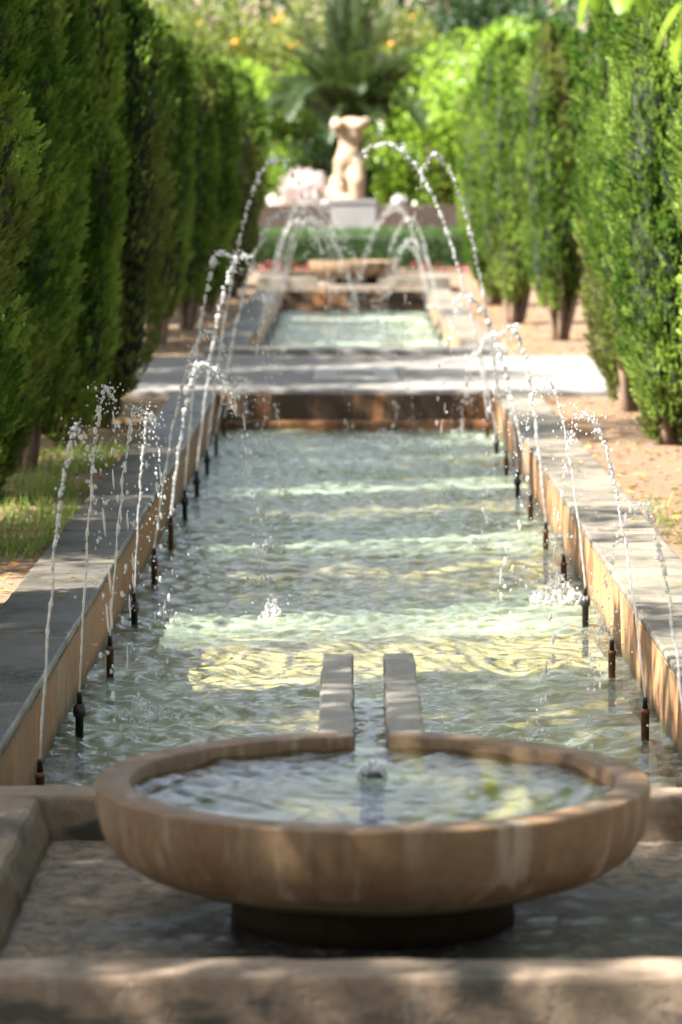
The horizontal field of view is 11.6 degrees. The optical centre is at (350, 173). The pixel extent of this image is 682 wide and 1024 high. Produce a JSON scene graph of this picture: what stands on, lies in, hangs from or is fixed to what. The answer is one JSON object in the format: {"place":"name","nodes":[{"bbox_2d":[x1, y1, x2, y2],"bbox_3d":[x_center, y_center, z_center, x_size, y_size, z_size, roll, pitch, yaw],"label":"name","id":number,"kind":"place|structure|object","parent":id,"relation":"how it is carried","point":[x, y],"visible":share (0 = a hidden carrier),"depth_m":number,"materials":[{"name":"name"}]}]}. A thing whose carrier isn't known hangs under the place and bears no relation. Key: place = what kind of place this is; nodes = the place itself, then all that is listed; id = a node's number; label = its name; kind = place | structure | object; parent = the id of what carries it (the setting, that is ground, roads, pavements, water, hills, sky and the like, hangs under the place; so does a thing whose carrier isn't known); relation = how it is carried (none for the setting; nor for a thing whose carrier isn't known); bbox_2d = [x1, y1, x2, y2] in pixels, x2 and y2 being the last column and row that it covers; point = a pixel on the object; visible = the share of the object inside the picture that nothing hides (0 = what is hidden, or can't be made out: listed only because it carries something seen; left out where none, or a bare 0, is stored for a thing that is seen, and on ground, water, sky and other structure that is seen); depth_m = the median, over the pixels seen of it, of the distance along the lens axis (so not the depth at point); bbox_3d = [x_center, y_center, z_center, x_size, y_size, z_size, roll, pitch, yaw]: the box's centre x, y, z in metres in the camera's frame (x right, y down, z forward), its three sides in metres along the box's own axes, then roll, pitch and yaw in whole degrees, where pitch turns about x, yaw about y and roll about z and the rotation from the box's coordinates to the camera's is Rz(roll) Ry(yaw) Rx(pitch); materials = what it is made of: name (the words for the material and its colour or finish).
{"place":"outdoors","nodes":[
{"label":"outdoors","id":0,"kind":"place"},
{"bbox_2d":[0,267,681,607],"bbox_3d":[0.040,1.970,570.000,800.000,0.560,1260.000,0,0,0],"label":"ground","id":1,"kind":"structure","parent":0,"point":[657,482],"depth_m":22.04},
{"bbox_2d":[0,0,51,439],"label":"cypress tree","id":2,"kind":"object","parent":1,"relation":"on","point":[13,66],"visible":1,"depth_m":15.00,"materials":[{"name":"green plant"}]},
{"bbox_2d":[0,0,82,500],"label":"cypress tree","id":3,"kind":"object","parent":1,"relation":"on","point":[35,282],"visible":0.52,"depth_m":17.25,"materials":[{"name":"green plant"}]},
{"bbox_2d":[9,0,97,472],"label":"cypress tree","id":4,"kind":"object","parent":1,"relation":"on","point":[70,23],"visible":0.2,"depth_m":19.02,"materials":[{"name":"green plant"}]},
{"bbox_2d":[44,0,132,448],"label":"cypress tree","id":5,"kind":"object","parent":1,"relation":"on","point":[104,110],"visible":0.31,"depth_m":20.56,"materials":[{"name":"green plant"}]},
{"bbox_2d":[84,0,182,427],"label":"cypress tree","id":6,"kind":"object","parent":1,"relation":"on","point":[145,240],"visible":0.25,"depth_m":22.26,"materials":[{"name":"green plant"}]},
{"bbox_2d":[141,3,201,343],"bbox_3d":[-1.899,0.037,33.389,0.908,3.457,0.902,0,0,16],"label":"cypress tree","id":7,"kind":"object","parent":1,"relation":"on","point":[180,145],"visible":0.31,"depth_m":33.22,"materials":[{"name":"green plant"}]},
{"bbox_2d":[150,0,220,54],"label":"broadleaf tree","id":8,"kind":"object","parent":1,"relation":"on","point":[174,21],"visible":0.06,"depth_m":65.44,"materials":[{"name":"green plant"}]},
{"bbox_2d":[176,31,222,329],"bbox_3d":[-1.759,0.113,36.260,0.763,3.301,0.832,0,0,-18],"label":"cypress tree","id":9,"kind":"object","parent":1,"relation":"on","point":[206,155],"visible":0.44,"depth_m":36.10,"materials":[{"name":"green plant"}]},
{"bbox_2d":[194,52,243,313],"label":"cypress tree","id":10,"kind":"object","parent":1,"relation":"on","point":[228,120],"visible":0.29,"depth_m":40.44,"materials":[{"name":"green plant"}]},
{"bbox_2d":[149,0,304,88],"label":"orange tree","id":11,"kind":"object","parent":1,"relation":"on","point":[235,48],"visible":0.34,"depth_m":73.77,"materials":[{"name":"green plant"}]},
{"bbox_2d":[219,57,269,296],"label":"cypress tree","id":12,"kind":"object","parent":1,"relation":"on","point":[249,165],"visible":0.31,"depth_m":45.71,"materials":[{"name":"green plant"}]},
{"bbox_2d":[222,56,274,179],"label":"broadleaf tree","id":13,"kind":"object","parent":1,"relation":"on","point":[259,80],"visible":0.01,"depth_m":59.20,"materials":[{"name":"green plant"}]},
{"bbox_2d":[220,0,340,202],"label":"orange tree","id":14,"kind":"object","parent":1,"relation":"on","point":[317,13],"visible":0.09,"depth_m":77.87,"materials":[{"name":"green plant"}]},
{"bbox_2d":[248,58,335,204],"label":"broadleaf tree","id":15,"kind":"object","parent":1,"relation":"on","point":[282,129],"visible":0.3,"depth_m":70.43,"materials":[{"name":"green plant"}]},
{"bbox_2d":[277,166,328,204],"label":"shrub","id":16,"kind":"object","parent":1,"relation":"on","point":[293,186],"visible":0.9,"depth_m":65.86,"materials":[{"name":"pink plant"}]},
{"bbox_2d":[282,129,335,204],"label":"shrub","id":17,"kind":"object","parent":1,"relation":"on","point":[325,157],"visible":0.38,"depth_m":69.48,"materials":[{"name":"green plant"}]},
{"bbox_2d":[0,785,681,1023],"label":"stone basin","id":18,"kind":"object","parent":1,"relation":"on","point":[94,929],"visible":0.57,"depth_m":7.62,"materials":[{"name":"beige stone"}]},
{"bbox_2d":[318,653,423,769],"bbox_3d":[0.053,1.566,9.304,0.282,0.270,1.568,0,0,0],"label":"water channel","id":19,"kind":"object","parent":18,"relation":"on","point":[373,725],"visible":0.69,"depth_m":9.35,"materials":[{"name":"stone"}]},
{"bbox_2d":[95,732,650,948],"bbox_3d":[0.053,1.603,8.019,1.318,0.333,1.315,0,0,0],"label":"fountain bowl","id":20,"kind":"object","parent":18,"relation":"on","point":[270,837],"visible":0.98,"depth_m":7.70,"materials":[{"name":"stone"}]},
{"bbox_2d":[358,771,385,824],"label":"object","id":21,"kind":"object","parent":20,"relation":"in","point":[377,790],"visible":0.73,"depth_m":8.14,"materials":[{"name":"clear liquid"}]},
{"bbox_2d":[355,760,387,781],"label":"water jet","id":22,"kind":"object","parent":21,"relation":"on","point":[367,767],"visible":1,"depth_m":8.15},
{"bbox_2d":[0,391,681,787],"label":"garden pool","id":23,"kind":"structure","parent":1,"relation":"on","point":[24,609],"depth_m":15.21,"materials":[{"name":"stone"}]},
{"bbox_2d":[34,759,45,786],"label":"fountain nozzle","id":24,"kind":"object","parent":23,"relation":"on","point":[39,775],"visible":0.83,"depth_m":9.94,"materials":[{"name":"gold metal"}]},
{"bbox_2d":[39,417,160,775],"bbox_3d":[-0.716,1.324,9.973,0.390,1.209,0.312,0,0,42],"label":"water jet","id":25,"kind":"object","parent":24,"relation":"on","point":[74,428],"visible":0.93,"depth_m":9.95},
{"bbox_2d":[73,692,85,778],"bbox_3d":[-0.917,1.913,11.400,0.045,0.314,0.045,0,0,0],"label":"fountain nozzle","id":26,"kind":"object","parent":23,"relation":"on","point":[79,711],"visible":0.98,"depth_m":11.39,"materials":[{"name":"black metal"}]},
{"bbox_2d":[79,381,161,741],"bbox_3d":[-0.751,1.317,11.394,0.301,1.228,0.229,0,0,30],"label":"water jet","id":27,"kind":"object","parent":26,"relation":"on","point":[98,410],"visible":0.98,"depth_m":11.40},
{"bbox_2d":[106,636,113,716],"bbox_3d":[-0.917,1.917,12.850,0.033,0.306,0.032,0,0,0],"label":"fountain nozzle","id":28,"kind":"object","parent":23,"relation":"on","point":[110,656],"visible":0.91,"depth_m":12.84,"materials":[{"name":"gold metal"}]},
{"bbox_2d":[109,400,185,679],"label":"water jet","id":29,"kind":"object","parent":28,"relation":"on","point":[162,648],"visible":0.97,"depth_m":12.85},
{"bbox_2d":[131,592,139,655],"bbox_3d":[-0.917,1.925,14.300,0.045,0.290,0.045,0,0,0],"label":"fountain nozzle","id":30,"kind":"object","parent":23,"relation":"on","point":[134,616],"visible":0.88,"depth_m":14.29,"materials":[{"name":"black metal"}]},
{"bbox_2d":[127,402,208,629],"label":"water jet","id":31,"kind":"object","parent":30,"relation":"on","point":[172,620],"visible":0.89,"depth_m":14.29},
{"bbox_2d":[151,548,157,615],"bbox_3d":[-0.917,1.912,15.750,0.033,0.315,0.032,0,0,0],"label":"fountain nozzle","id":32,"kind":"object","parent":23,"relation":"on","point":[153,577],"visible":0.81,"depth_m":15.74,"materials":[{"name":"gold metal"}]},
{"bbox_2d":[154,327,280,586],"bbox_3d":[-0.622,1.321,15.689,0.597,1.214,0.277,0,0,0],"label":"water jet","id":33,"kind":"object","parent":32,"relation":"on","point":[191,354],"visible":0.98,"depth_m":15.73},
{"bbox_2d":[168,515,173,572],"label":"fountain nozzle","id":34,"kind":"object","parent":23,"relation":"on","point":[170,535],"visible":0.88,"depth_m":17.19,"materials":[{"name":"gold metal"}]},
{"bbox_2d":[170,359,293,548],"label":"water jet","id":35,"kind":"object","parent":34,"relation":"on","point":[191,384],"visible":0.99,"depth_m":17.17},
{"bbox_2d":[181,490,188,544],"bbox_3d":[-0.917,1.911,18.650,0.045,0.317,0.045,0,0,0],"label":"fountain nozzle","id":36,"kind":"object","parent":23,"relation":"on","point":[184,501],"visible":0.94,"depth_m":18.64,"materials":[{"name":"black metal"}]},
{"bbox_2d":[184,245,290,521],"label":"water jet","id":37,"kind":"object","parent":36,"relation":"on","point":[213,261],"visible":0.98,"depth_m":18.62},
{"bbox_2d":[193,471,200,518],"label":"fountain nozzle","id":38,"kind":"object","parent":23,"relation":"on","point":[196,481],"visible":0.89,"depth_m":20.09,"materials":[{"name":"black metal"}]},
{"bbox_2d":[196,251,299,496],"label":"water jet","id":39,"kind":"object","parent":38,"relation":"on","point":[223,295],"visible":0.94,"depth_m":20.08},
{"bbox_2d":[204,450,210,496],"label":"fountain nozzle","id":40,"kind":"object","parent":23,"relation":"on","point":[207,460],"visible":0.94,"depth_m":21.54,"materials":[{"name":"black metal"}]},
{"bbox_2d":[206,153,379,474],"bbox_3d":[-0.367,0.902,21.522,1.111,2.062,0.302,0,0,0],"label":"water jet","id":41,"kind":"object","parent":40,"relation":"on","point":[257,182],"visible":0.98,"depth_m":21.54},
{"bbox_2d":[214,434,218,474],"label":"fountain nozzle","id":42,"kind":"object","parent":23,"relation":"on","point":[216,440],"visible":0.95,"depth_m":22.99,"materials":[{"name":"black metal"}]},
{"bbox_2d":[215,209,438,454],"bbox_3d":[-0.111,1.083,22.997,1.622,1.694,0.335,0,0,0],"label":"water jet","id":43,"kind":"object","parent":42,"relation":"on","point":[265,231],"visible":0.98,"depth_m":23.00},
{"bbox_2d":[31,429,681,786],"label":"water","id":44,"kind":"structure","parent":23,"relation":"in","point":[375,478],"depth_m":15.66,"materials":[{"name":"liquid"}]},
{"bbox_2d":[74,701,216,725],"bbox_3d":[-0.675,1.913,11.855,0.398,0.057,0.492,0,0,28],"label":"water splash","id":45,"kind":"object","parent":44,"relation":"on","point":[144,715],"visible":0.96,"depth_m":11.86,"materials":[{"name":"white liquid"}]},
{"bbox_2d":[232,537,306,556],"bbox_3d":[-0.379,1.893,17.071,0.342,0.092,0.377,0,0,-36],"label":"water splash","id":46,"kind":"object","parent":44,"relation":"on","point":[266,547],"visible":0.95,"depth_m":17.07,"materials":[{"name":"white liquid"}]},
{"bbox_2d":[245,594,295,622],"bbox_3d":[-0.343,1.873,14.496,0.218,0.126,0.204,0,0,0],"label":"water splash","id":47,"kind":"object","parent":44,"relation":"on","point":[267,612],"visible":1,"depth_m":14.48,"materials":[{"name":"white liquid"}]},
{"bbox_2d":[441,511,508,528],"bbox_3d":[0.710,1.905,18.433,0.302,0.083,0.495,0,0,-15],"label":"water splash","id":48,"kind":"object","parent":44,"relation":"on","point":[492,523],"visible":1,"depth_m":18.36,"materials":[{"name":"white liquid"}]},
{"bbox_2d":[490,572,593,607],"bbox_3d":[0.927,1.864,15.105,0.550,0.163,0.545,0,0,29],"label":"water splash","id":49,"kind":"object","parent":44,"relation":"on","point":[562,597],"visible":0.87,"depth_m":15.05,"materials":[{"name":"white liquid"}]},
{"bbox_2d":[485,418,489,454],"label":"fountain nozzle","id":50,"kind":"object","parent":23,"relation":"on","point":[487,423],"visible":0.77,"depth_m":24.49,"materials":[{"name":"gold metal"}]},
{"bbox_2d":[447,350,487,438],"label":"water jet","id":51,"kind":"object","parent":50,"relation":"on","point":[469,364],"visible":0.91,"depth_m":24.51},
{"bbox_2d":[493,434,499,476],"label":"fountain nozzle","id":52,"kind":"object","parent":23,"relation":"on","point":[496,443],"visible":0.87,"depth_m":22.99,"materials":[{"name":"black metal"}]},
{"bbox_2d":[252,141,496,454],"bbox_3d":[0.153,0.855,23.052,1.698,2.149,0.284,0,0,0],"label":"water jet","id":53,"kind":"object","parent":52,"relation":"on","point":[430,191],"visible":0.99,"depth_m":23.00},
{"bbox_2d":[504,451,508,491],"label":"fountain nozzle","id":54,"kind":"object","parent":23,"relation":"on","point":[506,463],"visible":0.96,"depth_m":21.54,"materials":[{"name":"gold metal"}]},
{"bbox_2d":[365,150,506,474],"bbox_3d":[0.547,0.889,21.494,0.909,2.077,0.232,0,0,0],"label":"water jet","id":55,"kind":"object","parent":54,"relation":"on","point":[434,154],"visible":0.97,"depth_m":21.53},
{"bbox_2d":[514,472,520,516],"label":"fountain nozzle","id":56,"kind":"object","parent":23,"relation":"on","point":[517,482],"visible":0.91,"depth_m":20.09,"materials":[{"name":"black metal"}]},
{"bbox_2d":[440,331,517,496],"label":"water jet","id":57,"kind":"object","parent":56,"relation":"on","point":[495,335],"visible":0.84,"depth_m":20.11},
{"bbox_2d":[528,495,533,546],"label":"fountain nozzle","id":58,"kind":"object","parent":23,"relation":"on","point":[530,509],"visible":0.89,"depth_m":18.64,"materials":[{"name":"gold metal"}]},
{"bbox_2d":[422,290,530,522],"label":"water jet","id":59,"kind":"object","parent":58,"relation":"on","point":[488,322],"visible":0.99,"depth_m":18.64},
{"bbox_2d":[543,522,548,578],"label":"fountain nozzle","id":60,"kind":"object","parent":23,"relation":"on","point":[545,537],"visible":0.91,"depth_m":17.19,"materials":[{"name":"gold metal"}]},
{"bbox_2d":[464,321,546,549],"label":"water jet","id":61,"kind":"object","parent":60,"relation":"on","point":[514,332],"visible":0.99,"depth_m":17.20},
{"bbox_2d":[560,554,566,615],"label":"fountain nozzle","id":62,"kind":"object","parent":23,"relation":"on","point":[563,564],"visible":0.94,"depth_m":15.74,"materials":[{"name":"gold metal"}]},
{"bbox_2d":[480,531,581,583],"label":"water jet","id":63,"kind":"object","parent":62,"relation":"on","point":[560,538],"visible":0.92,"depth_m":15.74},
{"bbox_2d":[580,586,590,657],"bbox_3d":[0.997,1.912,14.300,0.045,0.316,0.045,0,0,0],"label":"fountain nozzle","id":64,"kind":"object","parent":23,"relation":"on","point":[584,603],"visible":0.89,"depth_m":14.29,"materials":[{"name":"black metal"}]},
{"bbox_2d":[486,371,585,631],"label":"water jet","id":65,"kind":"object","parent":64,"relation":"on","point":[497,625],"visible":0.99,"depth_m":14.28},
{"bbox_2d":[608,640,615,713],"bbox_3d":[0.997,1.925,12.850,0.033,0.290,0.032,0,0,0],"label":"fountain nozzle","id":66,"kind":"object","parent":23,"relation":"on","point":[612,665],"visible":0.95,"depth_m":12.84,"materials":[{"name":"gold metal"}]},
{"bbox_2d":[547,604,632,675],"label":"water jet","id":67,"kind":"object","parent":66,"relation":"on","point":[602,633],"visible":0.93,"depth_m":12.89},
{"bbox_2d":[640,697,649,777],"bbox_3d":[0.997,1.921,11.400,0.033,0.297,0.032,0,0,0],"label":"fountain nozzle","id":68,"kind":"object","parent":23,"relation":"on","point":[645,711],"visible":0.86,"depth_m":11.39,"materials":[{"name":"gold metal"}]},
{"bbox_2d":[498,402,645,741],"bbox_3d":[0.748,1.351,11.397,0.504,1.149,0.291,0,0,0],"label":"water jet","id":69,"kind":"object","parent":68,"relation":"on","point":[597,429],"visible":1,"depth_m":11.41},
{"bbox_2d":[0,437,681,581],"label":"grass","id":70,"kind":"structure","parent":1,"relation":"on","point":[79,450],"depth_m":17.02,"materials":[{"name":"green plant"}]},
{"bbox_2d":[0,294,681,591],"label":"leaf litter","id":71,"kind":"object","parent":1,"relation":"on","point":[123,422],"visible":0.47,"depth_m":22.12,"materials":[{"name":"brown plant"}]},
{"bbox_2d":[256,273,450,290],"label":"stone basin","id":72,"kind":"object","parent":1,"relation":"on","point":[310,281],"visible":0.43,"depth_m":47.80,"materials":[{"name":"beige stone"}]},
{"bbox_2d":[309,260,399,284],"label":"fountain bowl","id":73,"kind":"object","parent":72,"relation":"on","point":[373,270],"visible":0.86,"depth_m":48.30,"materials":[{"name":"stone"}]},
{"bbox_2d":[330,200,376,236],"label":"statue pedestal","id":74,"kind":"object","parent":1,"relation":"on","point":[352,213],"visible":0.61,"depth_m":61.60,"materials":[{"name":"stone"}]},
{"bbox_2d":[326,117,369,199],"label":"torso statue","id":75,"kind":"object","parent":74,"relation":"on","point":[350,131],"visible":0.99,"depth_m":61.88,"materials":[{"name":"stone"}]},
{"bbox_2d":[203,346,506,355],"bbox_3d":[0.040,1.820,30.702,2.758,0.467,0.501,0,0,0],"label":"kerb stone","id":76,"kind":"object","parent":1,"relation":"on","point":[353,350],"visible":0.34,"depth_m":30.45,"materials":[{"name":"grey stone"}]},
{"bbox_2d":[215,290,495,345],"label":"garden pool","id":77,"kind":"structure","parent":1,"relation":"on","point":[246,332],"depth_m":44.19,"materials":[{"name":"stone"}]},
{"bbox_2d":[266,332,269,345],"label":"fountain nozzle","id":78,"kind":"object","parent":77,"relation":"on","point":[267,337],"visible":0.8,"depth_m":37.39,"materials":[{"name":"grey metal"}]},
{"bbox_2d":[267,199,370,345],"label":"water jet","id":79,"kind":"object","parent":78,"relation":"on","point":[312,203],"visible":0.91,"depth_m":37.40},
{"bbox_2d":[263,309,444,346],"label":"water","id":80,"kind":"structure","parent":77,"relation":"in","point":[287,320],"depth_m":41.54,"materials":[{"name":"liquid"}]},
{"bbox_2d":[131,0,589,204],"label":"woodland","id":81,"kind":"object","parent":1,"relation":"on","point":[400,3],"visible":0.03,"depth_m":93.49,"materials":[{"name":"green plant"}]},
{"bbox_2d":[252,224,470,272],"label":"box hedge","id":82,"kind":"object","parent":1,"relation":"on","point":[439,250],"visible":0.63,"depth_m":57.34,"materials":[{"name":"green plant"}]},
{"bbox_2d":[251,0,472,192],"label":"palm tree","id":83,"kind":"object","parent":1,"relation":"on","point":[343,82],"visible":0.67,"depth_m":66.76,"materials":[{"name":"green plant"}]},
{"bbox_2d":[257,205,466,236],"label":"retaining wall","id":84,"kind":"structure","parent":1,"relation":"on","point":[428,215],"depth_m":63.20,"materials":[{"name":"stone"}]},
{"bbox_2d":[361,153,413,204],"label":"shrub","id":85,"kind":"object","parent":1,"relation":"on","point":[369,175],"visible":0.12,"depth_m":69.06,"materials":[{"name":"green plant"}]},
{"bbox_2d":[368,165,410,204],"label":"shrub","id":86,"kind":"object","parent":1,"relation":"on","point":[381,191],"visible":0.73,"depth_m":65.86,"materials":[{"name":"green plant"}]},
{"bbox_2d":[323,0,465,170],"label":"orange tree","id":87,"kind":"object","parent":1,"relation":"on","point":[392,43],"visible":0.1,"depth_m":79.95,"materials":[{"name":"green plant"}]},
{"bbox_2d":[361,38,467,204],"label":"orange tree","id":88,"kind":"object","parent":1,"relation":"on","point":[415,143],"visible":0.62,"depth_m":65.98,"materials":[{"name":"green plant"}]},
{"bbox_2d":[452,76,502,305],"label":"cypress tree","id":89,"kind":"object","parent":1,"relation":"on","point":[465,177],"visible":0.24,"depth_m":42.78,"materials":[{"name":"green plant"}]},
{"bbox_2d":[421,13,539,155],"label":"broadleaf tree","id":90,"kind":"object","parent":1,"relation":"on","point":[465,76],"visible":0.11,"depth_m":61.81,"materials":[{"name":"green plant"}]},
{"bbox_2d":[399,0,573,91],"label":"broadleaf tree","id":91,"kind":"object","parent":1,"relation":"on","point":[485,9],"visible":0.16,"depth_m":83.25,"materials":[{"name":"green plant"}]},
{"bbox_2d":[468,31,532,323],"bbox_3d":[1.835,0.054,37.784,1.005,3.422,1.011,0,0,-11],"label":"cypress tree","id":92,"kind":"object","parent":1,"relation":"on","point":[496,127],"visible":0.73,"depth_m":37.59,"materials":[{"name":"green plant"}]},
{"bbox_2d":[493,0,593,62],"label":"broadleaf tree","id":93,"kind":"object","parent":1,"relation":"on","point":[572,15],"visible":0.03,"depth_m":65.93,"materials":[{"name":"green plant"}]},
{"bbox_2d":[512,15,589,340],"bbox_3d":[2.075,0.079,34.000,0.915,3.372,0.839,0,0,-17],"label":"cypress tree","id":94,"kind":"object","parent":1,"relation":"on","point":[550,151],"visible":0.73,"depth_m":33.79,"materials":[{"name":"green plant"}]},
{"bbox_2d":[565,0,638,411],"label":"cypress tree","id":95,"kind":"object","parent":1,"relation":"on","point":[592,76],"visible":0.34,"depth_m":23.79,"materials":[{"name":"green plant"}]},
{"bbox_2d":[556,0,681,74],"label":"citrus tree","id":96,"kind":"object","parent":1,"relation":"on","point":[621,7],"visible":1,"depth_m":6.45,"materials":[{"name":"green plant"}]},
{"bbox_2d":[598,0,681,445],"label":"cypress tree","id":97,"kind":"object","parent":1,"relation":"on","point":[645,98],"visible":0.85,"depth_m":20.75,"materials":[{"name":"green plant"}]},
{"bbox_2d":[663,0,681,358],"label":"cypress tree","id":98,"kind":"object","parent":1,"relation":"on","point":[675,140],"visible":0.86,"depth_m":18.58,"materials":[{"name":"green plant"}]},
{"bbox_2d":[313,367,397,380],"bbox_3d":[0.041,1.638,27.600,0.680,0.010,1.800,0,0,0],"label":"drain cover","id":99,"kind":"object","parent":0,"point":[359,374],"visible":0.97,"depth_m":27.38,"materials":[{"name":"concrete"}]},
{"bbox_2d":[125,355,609,395],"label":"path","id":100,"kind":"structure","parent":0,"point":[577,375],"depth_m":27.53,"materials":[{"name":"grey stone"}]},
{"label":"fountain nozzle","id":101,"kind":"object","parent":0,"visible":0},
{"bbox_2d":[535,494,681,751],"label":"water jet","id":102,"kind":"object","parent":101,"relation":"on","point":[659,557],"visible":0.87,"depth_m":9.96},
{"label":"fountain nozzle","id":103,"kind":"object","parent":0,"visible":0},
{"bbox_2d":[258,208,372,344],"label":"water jet","id":104,"kind":"object","parent":103,"relation":"on","point":[284,229],"visible":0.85,"depth_m":32.99},
{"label":"fountain nozzle","id":105,"kind":"object","parent":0,"visible":0},
{"bbox_2d":[262,219,355,345],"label":"water jet","id":106,"kind":"object","parent":105,"relation":"on","point":[290,224],"visible":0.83,"depth_m":35.19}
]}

